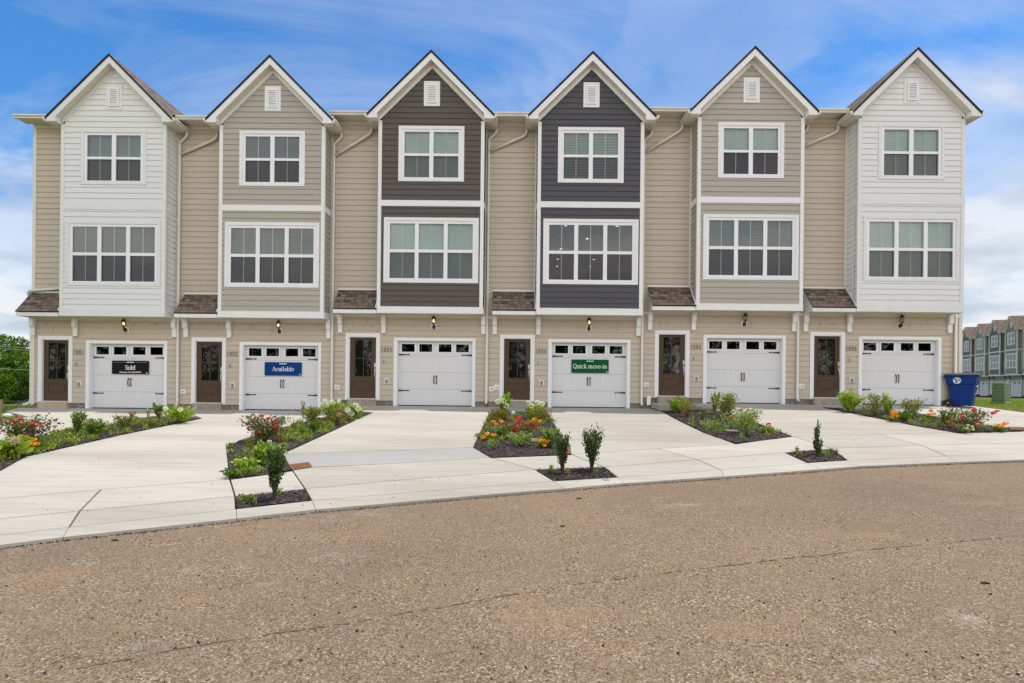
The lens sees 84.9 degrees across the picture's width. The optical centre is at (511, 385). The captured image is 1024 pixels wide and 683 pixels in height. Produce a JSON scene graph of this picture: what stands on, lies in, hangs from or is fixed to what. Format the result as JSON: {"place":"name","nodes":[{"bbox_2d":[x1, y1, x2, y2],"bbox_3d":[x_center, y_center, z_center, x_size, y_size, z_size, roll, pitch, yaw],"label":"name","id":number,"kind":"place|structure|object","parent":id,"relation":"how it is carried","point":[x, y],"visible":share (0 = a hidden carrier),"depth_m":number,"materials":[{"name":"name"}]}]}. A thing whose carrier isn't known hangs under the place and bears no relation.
{"place":"outdoors","nodes":[
{"label":"outdoors","id":0,"kind":"place"},
{"bbox_2d":[0,490,99,518],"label":"pavement","id":1,"kind":"structure","parent":0,"point":[42,504],"depth_m":6.70,"materials":[{"name":"concrete"}]},
{"bbox_2d":[0,408,228,439],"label":"driveway","id":2,"kind":"structure","parent":0,"point":[62,415],"depth_m":17.13,"materials":[{"name":"concrete"}]},
{"bbox_2d":[81,480,233,510],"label":"pavement","id":3,"kind":"structure","parent":0,"point":[129,496],"depth_m":7.28,"materials":[{"name":"concrete"}]},
{"bbox_2d":[0,410,328,498],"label":"driveway","id":4,"kind":"structure","parent":0,"point":[190,451],"depth_m":9.46,"materials":[{"name":"concrete"}]},
{"bbox_2d":[231,471,303,497],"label":"pavement","id":5,"kind":"structure","parent":0,"point":[261,484],"depth_m":7.88,"materials":[{"name":"concrete"}]},
{"bbox_2d":[284,447,489,466],"bbox_3d":[-2.280,1.356,10.181,3.545,0.296,1.473,1,0,-20],"label":"driveway apron","id":6,"kind":"object","parent":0,"point":[330,459],"visible":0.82,"depth_m":10.12,"materials":[{"name":"grey concrete"}]},
{"bbox_2d":[284,405,513,453],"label":"driveway","id":7,"kind":"structure","parent":0,"point":[380,428],"depth_m":13.32,"materials":[{"name":"concrete"}]},
{"bbox_2d":[293,458,532,488],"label":"pavement","id":8,"kind":"structure","parent":0,"point":[314,477],"depth_m":8.92,"materials":[{"name":"concrete"}]},
{"bbox_2d":[0,462,1023,682],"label":"road","id":9,"kind":"structure","parent":0,"point":[920,609],"depth_m":4.11,"materials":[{"name":"asphalt"}]},
{"bbox_2d":[0,527,68,548],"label":"curb","id":10,"kind":"structure","parent":9,"relation":"on","point":[29,538],"depth_m":5.55,"materials":[{"name":"concrete"}]},
{"bbox_2d":[63,509,236,540],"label":"curb","id":11,"kind":"structure","parent":9,"relation":"on","point":[146,525],"depth_m":6.04,"materials":[{"name":"concrete"}]},
{"bbox_2d":[236,501,315,521],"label":"curb","id":12,"kind":"structure","parent":9,"relation":"on","point":[261,512],"depth_m":6.66,"materials":[{"name":"concrete"}]},
{"bbox_2d":[312,481,563,511],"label":"curb","id":13,"kind":"structure","parent":9,"relation":"on","point":[405,498],"depth_m":7.45,"materials":[{"name":"concrete"}]},
{"bbox_2d":[0,435,1023,682],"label":"grit","id":14,"kind":"object","parent":9,"relation":"on","point":[452,573],"visible":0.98,"depth_m":5.81,"materials":[{"name":"brown stone"}]},
{"bbox_2d":[75,534,1023,668],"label":"road seam","id":15,"kind":"object","parent":9,"relation":"on","point":[505,595],"visible":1,"depth_m":3.93,"materials":[{"name":"black asphalt"}]},
{"bbox_2d":[554,478,623,490],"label":"curb","id":16,"kind":"structure","parent":9,"relation":"on","point":[580,484],"depth_m":8.29,"materials":[{"name":"concrete"}]},
{"bbox_2d":[619,470,723,484],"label":"curb","id":17,"kind":"structure","parent":9,"relation":"on","point":[687,476],"depth_m":8.75,"materials":[{"name":"concrete"}]},
{"bbox_2d":[721,463,819,478],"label":"curb","id":18,"kind":"structure","parent":9,"relation":"on","point":[769,470],"depth_m":9.38,"materials":[{"name":"concrete"}]},
{"bbox_2d":[808,460,857,470],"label":"curb","id":19,"kind":"structure","parent":9,"relation":"on","point":[831,465],"depth_m":9.85,"materials":[{"name":"concrete"}]},
{"bbox_2d":[848,456,956,467],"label":"curb","id":20,"kind":"structure","parent":9,"relation":"on","point":[894,462],"depth_m":10.21,"materials":[{"name":"concrete"}]},
{"bbox_2d":[947,453,1023,463],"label":"curb","id":21,"kind":"structure","parent":9,"relation":"on","point":[997,458],"depth_m":10.54,"materials":[{"name":"concrete"}]},
{"bbox_2d":[0,396,1023,508],"bbox_3d":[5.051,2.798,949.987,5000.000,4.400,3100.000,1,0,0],"label":"ground","id":22,"kind":"structure","parent":0,"point":[990,398],"depth_m":14.95,"materials":[{"name":"green plant"}]},
{"bbox_2d":[0,373,22,403],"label":"broadleaf tree","id":23,"kind":"object","parent":22,"relation":"on","point":[6,388],"visible":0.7,"depth_m":86.85,"materials":[{"name":"green plant"}]},
{"bbox_2d":[0,349,29,403],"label":"broadleaf tree","id":24,"kind":"object","parent":22,"relation":"on","point":[8,365],"visible":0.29,"depth_m":90.64,"materials":[{"name":"green plant"}]},
{"bbox_2d":[0,333,29,381],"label":"broadleaf tree","id":25,"kind":"object","parent":22,"relation":"on","point":[13,345],"visible":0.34,"depth_m":94.50,"materials":[{"name":"green plant"}]},
{"bbox_2d":[4,370,29,403],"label":"broadleaf tree","id":26,"kind":"object","parent":22,"relation":"on","point":[23,395],"visible":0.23,"depth_m":86.03,"materials":[{"name":"green plant"}]},
{"bbox_2d":[0,511,78,534],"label":"verge slab","id":27,"kind":"structure","parent":22,"relation":"on","point":[15,525],"depth_m":6.00,"materials":[{"name":"concrete"}]},
{"bbox_2d":[0,416,200,470],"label":"mulch bed","id":28,"kind":"object","parent":22,"relation":"on","point":[103,436],"visible":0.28,"depth_m":12.31,"materials":[{"name":"brown soil"}]},
{"bbox_2d":[0,434,33,457],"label":"hydrangea","id":29,"kind":"object","parent":28,"relation":"on","point":[13,444],"visible":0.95,"depth_m":9.33,"materials":[{"name":"green plant"}]},
{"bbox_2d":[0,412,64,447],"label":"rose bush","id":30,"kind":"object","parent":28,"relation":"on","point":[17,427],"visible":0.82,"depth_m":10.40,"materials":[{"name":"green plant"}]},
{"bbox_2d":[80,418,109,434],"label":"azalea","id":31,"kind":"object","parent":28,"relation":"on","point":[95,428],"visible":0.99,"depth_m":12.03,"materials":[{"name":"green plant"}]},
{"bbox_2d":[157,405,195,423],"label":"hydrangea","id":32,"kind":"object","parent":28,"relation":"on","point":[180,413],"visible":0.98,"depth_m":14.76,"materials":[{"name":"green plant"}]},
{"bbox_2d":[12,53,218,408],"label":"townhouse","id":33,"kind":"structure","parent":22,"relation":"on","point":[108,153],"depth_m":18.60,"materials":[{"name":"beige plastic"}]},
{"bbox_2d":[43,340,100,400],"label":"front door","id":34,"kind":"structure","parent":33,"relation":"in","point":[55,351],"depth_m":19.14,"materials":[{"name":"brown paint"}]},
{"bbox_2d":[80,129,146,184],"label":"window","id":35,"kind":"structure","parent":33,"relation":"in","point":[108,156],"depth_m":18.58,"materials":[{"name":"white plastic"}]},
{"bbox_2d":[66,220,160,285],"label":"window","id":36,"kind":"structure","parent":33,"relation":"in","point":[107,253],"depth_m":18.58,"materials":[{"name":"white plastic"}]},
{"bbox_2d":[93,344,163,408],"bbox_3d":[-13.107,-0.331,19.404,2.523,2.215,0.522,1,0,0],"label":"garage door","id":37,"kind":"structure","parent":33,"relation":"in","point":[120,391],"depth_m":19.20,"materials":[{"name":"metal"}]},
{"bbox_2d":[112,360,148,373],"bbox_3d":[-13.064,-0.638,19.169,1.270,0.458,0.012,1,0,0],"label":"garage sign","id":38,"kind":"object","parent":33,"relation":"attached to","point":[130,367],"visible":1,"depth_m":19.17,"materials":[{"name":"black plastic"}]},
{"bbox_2d":[71,496,234,526],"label":"verge slab","id":39,"kind":"structure","parent":22,"relation":"on","point":[110,515],"depth_m":6.52,"materials":[{"name":"concrete"}]},
{"bbox_2d":[172,54,372,410],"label":"townhouse","id":40,"kind":"structure","parent":22,"relation":"on","point":[258,234],"depth_m":18.61,"materials":[{"name":"beige plastic"}]},
{"bbox_2d":[196,342,221,402],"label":"front door","id":41,"kind":"structure","parent":40,"relation":"in","point":[209,354],"depth_m":19.11,"materials":[{"name":"brown paint"}]},
{"bbox_2d":[239,130,304,185],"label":"window","id":42,"kind":"structure","parent":40,"relation":"in","point":[266,158],"depth_m":18.54,"materials":[{"name":"white plastic"}]},
{"bbox_2d":[224,222,319,287],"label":"window","id":43,"kind":"structure","parent":40,"relation":"in","point":[256,254],"depth_m":18.55,"materials":[{"name":"white plastic"}]},
{"bbox_2d":[245,346,317,410],"bbox_3d":[-7.866,-0.276,19.376,2.523,2.215,0.522,1,0,0],"label":"garage door","id":44,"kind":"structure","parent":40,"relation":"in","point":[262,391],"depth_m":19.17,"materials":[{"name":"metal"}]},
{"bbox_2d":[265,362,301,375],"bbox_3d":[-7.824,-0.583,19.141,1.270,0.458,0.012,1,0,0],"label":"garage sign","id":45,"kind":"object","parent":40,"relation":"attached to","point":[283,368],"visible":1,"depth_m":19.14,"materials":[{"name":"blue plastic"}]},
{"bbox_2d":[235,489,311,507],"bbox_3d":[-3.118,1.505,7.305,0.925,0.177,0.682,1,0,-31],"label":"tree pit","id":46,"kind":"object","parent":22,"relation":"on","point":[266,498],"visible":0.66,"depth_m":7.24,"materials":[{"name":"brown soil"}]},
{"bbox_2d":[263,445,287,499],"bbox_3d":[-3.054,1.128,7.213,0.295,0.746,0.299,1,0,0],"label":"holly","id":47,"kind":"object","parent":46,"relation":"in","point":[276,462],"visible":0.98,"depth_m":7.16,"materials":[{"name":"green plant"}]},
{"bbox_2d":[226,411,368,483],"bbox_3d":[-4.878,1.120,13.276,1.980,0.655,10.352,1,0,-6],"label":"mulch bed","id":48,"kind":"object","parent":22,"relation":"on","point":[238,449],"visible":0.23,"depth_m":11.18,"materials":[{"name":"brown soil"}]},
{"bbox_2d":[250,439,271,465],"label":"lily clump","id":49,"kind":"object","parent":48,"relation":"on","point":[258,450],"visible":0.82,"depth_m":9.10,"materials":[{"name":"green plant"}]},
{"bbox_2d":[237,412,291,441],"bbox_3d":[-5.140,0.870,11.683,1.029,0.640,1.067,1,0,0],"label":"rose bush","id":50,"kind":"object","parent":48,"relation":"on","point":[264,430],"visible":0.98,"depth_m":11.57,"materials":[{"name":"green plant"}]},
{"bbox_2d":[319,399,346,419],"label":"hydrangea","id":51,"kind":"object","parent":48,"relation":"on","point":[328,404],"visible":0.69,"depth_m":15.54,"materials":[{"name":"green plant"}]},
{"bbox_2d":[330,50,527,409],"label":"townhouse","id":52,"kind":"structure","parent":22,"relation":"on","point":[411,269],"depth_m":18.54,"materials":[{"name":"beige plastic"}]},
{"bbox_2d":[350,337,375,397],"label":"front door","id":53,"kind":"structure","parent":52,"relation":"in","point":[362,349],"depth_m":19.08,"materials":[{"name":"brown paint"}]},
{"bbox_2d":[398,126,463,181],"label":"window","id":54,"kind":"structure","parent":52,"relation":"in","point":[425,153],"depth_m":18.53,"materials":[{"name":"white plastic"}]},
{"bbox_2d":[383,217,478,282],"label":"window","id":55,"kind":"structure","parent":52,"relation":"in","point":[416,249],"depth_m":18.53,"materials":[{"name":"white plastic"}]},
{"bbox_2d":[398,341,471,405],"bbox_3d":[-2.623,-0.420,19.348,2.523,2.215,0.522,1,0,0],"label":"garage door","id":56,"kind":"structure","parent":52,"relation":"in","point":[429,373],"depth_m":19.15,"materials":[{"name":"metal"}]},
{"bbox_2d":[306,470,551,500],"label":"verge slab","id":57,"kind":"structure","parent":22,"relation":"on","point":[438,483],"depth_m":8.06,"materials":[{"name":"concrete"}]},
{"bbox_2d":[0,406,998,503],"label":"ground cover","id":58,"kind":"object","parent":22,"relation":"on","point":[74,440],"visible":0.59,"depth_m":12.41,"materials":[{"name":"green plant"}]},
{"bbox_2d":[473,411,570,457],"bbox_3d":[0.186,1.092,13.820,1.883,0.607,7.449,1,0,0],"label":"mulch bed","id":59,"kind":"object","parent":22,"relation":"on","point":[509,451],"visible":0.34,"depth_m":11.18,"materials":[{"name":"brown soil"}]},
{"bbox_2d":[499,416,540,436],"bbox_3d":[0.131,0.917,12.141,0.886,0.515,0.981,1,0,-22],"label":"rose bush","id":60,"kind":"object","parent":59,"relation":"on","point":[524,427],"visible":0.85,"depth_m":12.10,"materials":[{"name":"red plant"}]},
{"bbox_2d":[506,430,538,445],"bbox_3d":[0.177,1.066,11.235,0.606,0.348,0.553,1,0,-36],"label":"spirea","id":61,"kind":"object","parent":59,"relation":"on","point":[522,439],"visible":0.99,"depth_m":11.22,"materials":[{"name":"green plant"}]},
{"bbox_2d":[537,468,612,480],"bbox_3d":[1.073,1.460,9.053,1.239,0.186,0.849,1,0,-13],"label":"tree pit","id":62,"kind":"object","parent":22,"relation":"on","point":[544,472],"visible":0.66,"depth_m":8.99,"materials":[{"name":"brown soil"}]},
{"bbox_2d":[0,407,1020,507],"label":"mulch chips","id":63,"kind":"object","parent":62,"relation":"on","point":[558,478],"visible":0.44,"depth_m":11.36,"materials":[{"name":"brown wood"}]},
{"bbox_2d":[552,431,570,473],"bbox_3d":[0.800,1.074,8.992,0.303,0.729,0.287,1,0,0],"label":"holly","id":64,"kind":"object","parent":62,"relation":"on","point":[562,446],"visible":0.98,"depth_m":8.96,"materials":[{"name":"green plant"}]},
{"bbox_2d":[581,423,604,470],"bbox_3d":[1.331,1.015,9.171,0.387,0.827,0.436,1,0,0],"label":"holly","id":65,"kind":"object","parent":62,"relation":"on","point":[592,447],"visible":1,"depth_m":9.15,"materials":[{"name":"green plant"}]},
{"bbox_2d":[488,51,683,407],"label":"townhouse","id":66,"kind":"structure","parent":22,"relation":"on","point":[567,230],"depth_m":18.96,"materials":[{"name":"beige plastic"}]},
{"bbox_2d":[504,339,529,399],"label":"front door","id":67,"kind":"structure","parent":66,"relation":"in","point":[516,351],"depth_m":19.05,"materials":[{"name":"brown paint"}]},
{"bbox_2d":[552,343,625,407],"bbox_3d":[2.617,-0.365,19.320,2.523,2.215,0.522,1,0,0],"label":"garage door","id":68,"kind":"structure","parent":66,"relation":"in","point":[569,389],"depth_m":19.12,"materials":[{"name":"metal"}]},
{"bbox_2d":[571,359,608,372],"bbox_3d":[2.660,-0.672,19.085,1.270,0.458,0.012,1,0,0],"label":"garage sign","id":69,"kind":"object","parent":66,"relation":"attached to","point":[587,366],"visible":1,"depth_m":19.09,"materials":[{"name":"green plastic"}]},
{"bbox_2d":[558,127,623,182],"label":"window","id":70,"kind":"structure","parent":66,"relation":"in","point":[585,154],"depth_m":18.49,"materials":[{"name":"white plastic"}]},
{"bbox_2d":[543,219,638,284],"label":"window","id":71,"kind":"structure","parent":66,"relation":"in","point":[575,251],"depth_m":20.50,"materials":[{"name":"white plastic"}]},
{"bbox_2d":[605,460,719,477],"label":"verge slab","id":72,"kind":"structure","parent":22,"relation":"on","point":[659,468],"depth_m":9.37,"materials":[{"name":"concrete"}]},
{"bbox_2d":[660,410,790,443],"bbox_3d":[5.589,1.029,15.145,2.018,0.597,6.692,1,0,0],"label":"mulch bed","id":73,"kind":"object","parent":22,"relation":"on","point":[726,436],"visible":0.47,"depth_m":13.55,"materials":[{"name":"brown soil"}]},
{"bbox_2d":[712,391,738,418],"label":"rhododendron","id":74,"kind":"object","parent":73,"relation":"on","point":[728,406],"visible":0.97,"depth_m":15.69,"materials":[{"name":"green plant"}]},
{"bbox_2d":[720,406,763,434],"bbox_3d":[5.404,0.813,13.021,0.873,0.737,0.963,1,0,-38],"label":"rose bush","id":75,"kind":"object","parent":73,"relation":"on","point":[746,420],"visible":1,"depth_m":12.94,"materials":[{"name":"green plant"}]},
{"bbox_2d":[642,46,839,409],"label":"townhouse","id":76,"kind":"structure","parent":22,"relation":"on","point":[724,238],"depth_m":18.72,"materials":[{"name":"beige plastic"}]},
{"bbox_2d":[658,335,684,395],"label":"front door","id":77,"kind":"structure","parent":76,"relation":"in","point":[671,347],"depth_m":19.03,"materials":[{"name":"brown paint"}]},
{"bbox_2d":[706,339,779,403],"bbox_3d":[7.860,-0.509,19.292,2.523,2.215,0.522,1,0,0],"label":"garage door","id":78,"kind":"structure","parent":76,"relation":"in","point":[749,369],"depth_m":19.09,"materials":[{"name":"metal"}]},
{"bbox_2d":[695,214,798,279],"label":"window","id":79,"kind":"structure","parent":76,"relation":"in","point":[735,246],"depth_m":18.47,"materials":[{"name":"white plastic"}]},
{"bbox_2d":[718,122,784,177],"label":"window","id":80,"kind":"structure","parent":76,"relation":"in","point":[745,149],"depth_m":18.47,"materials":[{"name":"white plastic"}]},
{"bbox_2d":[699,453,805,469],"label":"verge slab","id":81,"kind":"structure","parent":22,"relation":"on","point":[749,461],"depth_m":10.10,"materials":[{"name":"concrete"}]},
{"bbox_2d":[788,450,845,462],"bbox_3d":[6.002,1.393,10.856,1.701,0.222,0.943,1,0,-22],"label":"tree pit","id":82,"kind":"object","parent":22,"relation":"on","point":[836,458],"visible":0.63,"depth_m":10.67,"materials":[{"name":"brown soil"}]},
{"bbox_2d":[833,445,943,460],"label":"verge slab","id":83,"kind":"structure","parent":22,"relation":"on","point":[869,453],"depth_m":11.04,"materials":[{"name":"concrete"}]},
{"bbox_2d":[797,47,984,405],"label":"townhouse","id":84,"kind":"structure","parent":22,"relation":"on","point":[882,312],"depth_m":18.46,"materials":[{"name":"beige plastic"}]},
{"bbox_2d":[814,336,839,396],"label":"front door","id":85,"kind":"structure","parent":84,"relation":"in","point":[826,348],"depth_m":18.99,"materials":[{"name":"brown paint"}]},
{"bbox_2d":[862,340,933,405],"bbox_3d":[13.101,-0.454,19.264,2.523,2.215,0.522,1,0,0],"label":"garage door","id":86,"kind":"structure","parent":84,"relation":"in","point":[900,369],"depth_m":19.06,"materials":[{"name":"metal"}]},
{"bbox_2d":[854,215,959,287],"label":"window","id":87,"kind":"structure","parent":84,"relation":"in","point":[895,248],"depth_m":18.44,"materials":[{"name":"white plastic"}]},
{"bbox_2d":[878,123,944,179],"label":"window","id":88,"kind":"structure","parent":84,"relation":"in","point":[905,151],"depth_m":18.42,"materials":[{"name":"white plastic"}]},
{"bbox_2d":[823,407,1022,432],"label":"mulch bed","id":89,"kind":"object","parent":22,"relation":"on","point":[930,426],"visible":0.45,"depth_m":14.89,"materials":[{"name":"brown soil"}]},
{"bbox_2d":[836,389,864,411],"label":"hydrangea","id":90,"kind":"object","parent":89,"relation":"on","point":[846,403],"visible":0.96,"depth_m":16.88,"materials":[{"name":"green plant"}]},
{"bbox_2d":[850,391,892,414],"bbox_3d":[10.333,0.514,16.136,0.944,0.745,0.827,1,0,0],"label":"azalea","id":91,"kind":"object","parent":89,"relation":"on","point":[874,403],"visible":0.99,"depth_m":16.13,"materials":[{"name":"green plant"}]},
{"bbox_2d":[897,397,927,416],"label":"azalea","id":92,"kind":"object","parent":89,"relation":"on","point":[909,408],"visible":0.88,"depth_m":15.52,"materials":[{"name":"green plant"}]},
{"bbox_2d":[940,405,999,430],"bbox_3d":[11.094,0.789,13.786,1.242,0.665,1.238,1,0,0],"label":"rose bush","id":93,"kind":"object","parent":89,"relation":"on","point":[964,419],"visible":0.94,"depth_m":13.59,"materials":[{"name":"green plant"}]},
{"bbox_2d":[962,327,975,372],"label":"townhouse","id":94,"kind":"structure","parent":22,"relation":"on","point":[968,353],"depth_m":94.25,"materials":[{"name":"grey plastic"}]},
{"bbox_2d":[922,443,1023,455],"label":"verge slab","id":95,"kind":"structure","parent":22,"relation":"on","point":[977,449],"depth_m":11.41,"materials":[{"name":"concrete"}]},
{"bbox_2d":[972,323,990,395],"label":"townhouse","id":96,"kind":"structure","parent":22,"relation":"on","point":[981,351],"depth_m":89.38,"materials":[{"name":"grey plastic"}]},
{"bbox_2d":[985,320,1006,396],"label":"townhouse","id":97,"kind":"structure","parent":22,"relation":"on","point":[995,334],"depth_m":84.56,"materials":[{"name":"grey plastic"}]},
{"bbox_2d":[990,383,1011,404],"bbox_3d":[21.386,0.339,24.486,0.753,0.950,0.532,1,0,-32],"label":"utility pedestal","id":98,"kind":"object","parent":22,"relation":"on","point":[1000,393],"visible":0.96,"depth_m":24.29,"materials":[{"name":"green metal"}]},
{"bbox_2d":[1000,315,1023,396],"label":"townhouse","id":99,"kind":"structure","parent":22,"relation":"on","point":[1012,331],"depth_m":79.63,"materials":[{"name":"grey plastic"}]},
{"bbox_2d":[0,400,1023,421],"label":"lawn","id":100,"kind":"structure","parent":0,"point":[1014,404],"depth_m":21.58,"materials":[{"name":"green plant"}]},
{"bbox_2d":[0,0,1023,367],"label":"sky","id":101,"kind":"structure","parent":0,"point":[345,54],"materials":[{"name":"blue"}]},
{"bbox_2d":[494,455,602,471],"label":"pavement","id":102,"kind":"structure","parent":0,"point":[541,462],"depth_m":9.77,"materials":[{"name":"concrete"}]},
{"bbox_2d":[512,407,733,454],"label":"driveway","id":103,"kind":"structure","parent":0,"point":[627,429],"depth_m":13.90,"materials":[{"name":"concrete"}]},
{"bbox_2d":[573,449,696,467],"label":"pavement","id":104,"kind":"structure","parent":0,"point":[625,458],"depth_m":10.30,"materials":[{"name":"concrete"}]},
{"bbox_2d":[660,437,830,459],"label":"pavement","id":105,"kind":"structure","parent":0,"point":[784,445],"depth_m":11.28,"materials":[{"name":"concrete"}]},
{"bbox_2d":[651,403,953,436],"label":"driveway","id":106,"kind":"structure","parent":0,"point":[795,420],"depth_m":15.11,"materials":[{"name":"concrete"}]},
{"bbox_2d":[795,434,917,448],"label":"pavement","id":107,"kind":"structure","parent":0,"point":[852,441],"depth_m":12.26,"materials":[{"name":"concrete"}]},
{"bbox_2d":[808,404,1023,426],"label":"driveway","id":108,"kind":"structure","parent":0,"point":[1014,418],"depth_m":17.12,"materials":[{"name":"concrete"}]},
{"bbox_2d":[943,373,982,406],"bbox_3d":[15.046,0.131,18.708,0.764,1.125,0.955,1,0,-43],"label":"wheeled bin","id":109,"kind":"object","parent":108,"relation":"on","point":[962,387],"visible":0.99,"depth_m":18.50,"materials":[{"name":"blue plastic"}]},
{"bbox_2d":[880,431,1023,444],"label":"pavement","id":110,"kind":"structure","parent":0,"point":[963,438],"depth_m":12.64,"materials":[{"name":"concrete"}]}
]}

